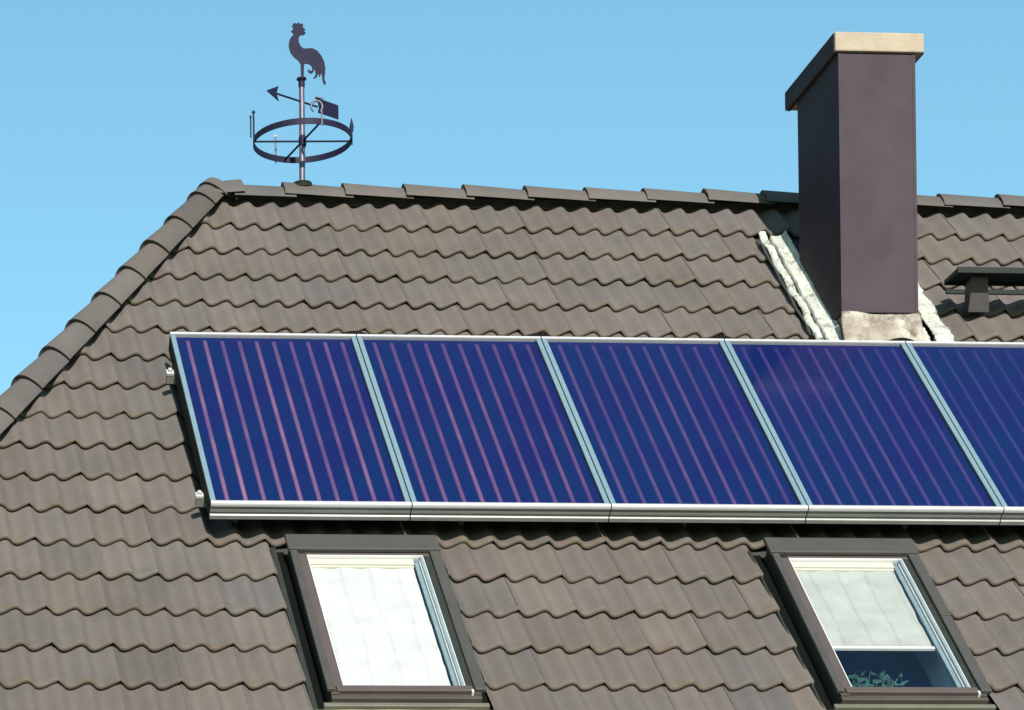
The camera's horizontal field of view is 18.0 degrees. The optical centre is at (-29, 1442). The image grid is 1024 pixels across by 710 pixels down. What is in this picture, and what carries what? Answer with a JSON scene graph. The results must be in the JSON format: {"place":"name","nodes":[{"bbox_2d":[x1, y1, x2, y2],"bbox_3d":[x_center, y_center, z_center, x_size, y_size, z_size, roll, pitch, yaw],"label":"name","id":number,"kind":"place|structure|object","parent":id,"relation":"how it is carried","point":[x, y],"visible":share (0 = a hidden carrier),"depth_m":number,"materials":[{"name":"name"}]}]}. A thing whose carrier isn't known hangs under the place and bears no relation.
{"place":"outdoors","nodes":[
{"label":"outdoors","id":0,"kind":"place"},
{"bbox_2d":[0,0,1023,394],"label":"sky","id":1,"kind":"structure","parent":0,"point":[113,113],"materials":[{"name":"blue"}]},
{"label":"ground","id":2,"kind":"structure","parent":0,"visible":0},
{"bbox_2d":[0,32,1023,709],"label":"house","id":3,"kind":"structure","parent":2,"relation":"on","point":[132,576],"depth_m":16.61,"materials":[{"name":"tile"}]},
{"bbox_2d":[166,368,175,383],"bbox_3d":[3.713,-5.879,17.570,5.310,0.154,0.104,-1,1,-5],"label":"mounting rail","id":4,"kind":"object","parent":3,"relation":"attached to","point":[170,377],"visible":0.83,"depth_m":17.33,"materials":[{"name":"metal"}]},
{"bbox_2d":[250,22,353,185],"bbox_3d":[2.023,-8.194,19.305,0.604,1.021,0.604,0,1,39],"label":"weather vane","id":5,"kind":"object","parent":3,"relation":"on","point":[312,58],"visible":1,"depth_m":19.30,"materials":[{"name":"paint"}]},
{"bbox_2d":[195,490,907,528],"bbox_3d":[3.807,-4.919,16.626,5.310,0.154,0.104,-1,1,-5],"label":"mounting rail","id":6,"kind":"object","parent":3,"relation":"attached to","point":[199,499],"visible":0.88,"depth_m":16.40,"materials":[{"name":"metal"}]},
{"bbox_2d":[168,332,411,520],"bbox_3d":[1.682,-5.471,16.901,1.049,1.395,1.403,-1,1,-5],"label":"solar collector","id":7,"kind":"object","parent":6,"relation":"attached to","point":[286,426],"visible":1,"depth_m":16.80,"materials":[{"name":"blue"}]},
{"bbox_2d":[341,331,366,333],"bbox_3d":[2.138,-6.189,17.620,0.230,0.060,0.060,-1,1,-5],"label":"pipe coupling","id":8,"kind":"object","parent":7,"relation":"attached to","point":[353,332],"visible":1,"depth_m":17.60,"materials":[{"name":"black rubber"}]},
{"bbox_2d":[356,334,610,521],"bbox_3d":[2.729,-5.489,16.987,1.049,1.395,1.403,-1,1,-5],"label":"solar collector","id":9,"kind":"object","parent":6,"relation":"attached to","point":[481,428],"visible":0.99,"depth_m":16.89,"materials":[{"name":"blue"}]},
{"bbox_2d":[526,333,553,336],"bbox_3d":[3.184,-6.206,17.705,0.230,0.060,0.060,-1,1,-5],"label":"pipe coupling","id":10,"kind":"object","parent":9,"relation":"attached to","point":[538,334],"visible":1,"depth_m":17.68,"materials":[{"name":"black rubber"}]},
{"bbox_2d":[541,336,807,523],"bbox_3d":[3.776,-5.506,17.073,1.049,1.395,1.403,-1,1,-5],"label":"solar collector","id":11,"kind":"object","parent":6,"relation":"on","point":[673,430],"visible":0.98,"depth_m":16.97,"materials":[{"name":"blue"}]},
{"bbox_2d":[709,335,733,338],"bbox_3d":[4.231,-6.224,17.791,0.230,0.060,0.060,-1,1,-5],"label":"pipe coupling","id":12,"kind":"object","parent":11,"relation":"attached to","point":[720,337],"visible":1,"depth_m":17.77,"materials":[{"name":"black rubber"}]},
{"bbox_2d":[724,339,1002,524],"bbox_3d":[4.823,-5.523,17.159,1.049,1.395,1.403,-1,1,-5],"label":"solar collector","id":13,"kind":"object","parent":6,"relation":"on","point":[863,432],"visible":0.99,"depth_m":17.06,"materials":[{"name":"blue"}]},
{"bbox_2d":[888,338,913,340],"bbox_3d":[5.278,-6.241,17.877,0.230,0.060,0.060,-1,1,-5],"label":"pipe coupling","id":14,"kind":"object","parent":13,"relation":"attached to","point":[901,339],"visible":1,"depth_m":17.85,"materials":[{"name":"black rubber"}]},
{"bbox_2d":[905,341,1023,524],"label":"solar collector","id":15,"kind":"object","parent":6,"relation":"on","point":[977,388],"visible":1,"depth_m":17.39,"materials":[{"name":"blue"}]},
{"bbox_2d":[847,669,908,686],"bbox_3d":[4.476,-3.635,15.780,0.399,0.576,0.391,-1,1,-5],"label":"houseplant","id":16,"kind":"object","parent":3,"relation":"on","point":[890,682],"visible":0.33,"depth_m":15.77,"materials":[{"name":"green plant"}]},
{"bbox_2d":[944,267,1023,312],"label":"roof step","id":17,"kind":"object","parent":3,"relation":"attached to","point":[976,282],"visible":1,"depth_m":18.47,"materials":[{"name":"black metal"}]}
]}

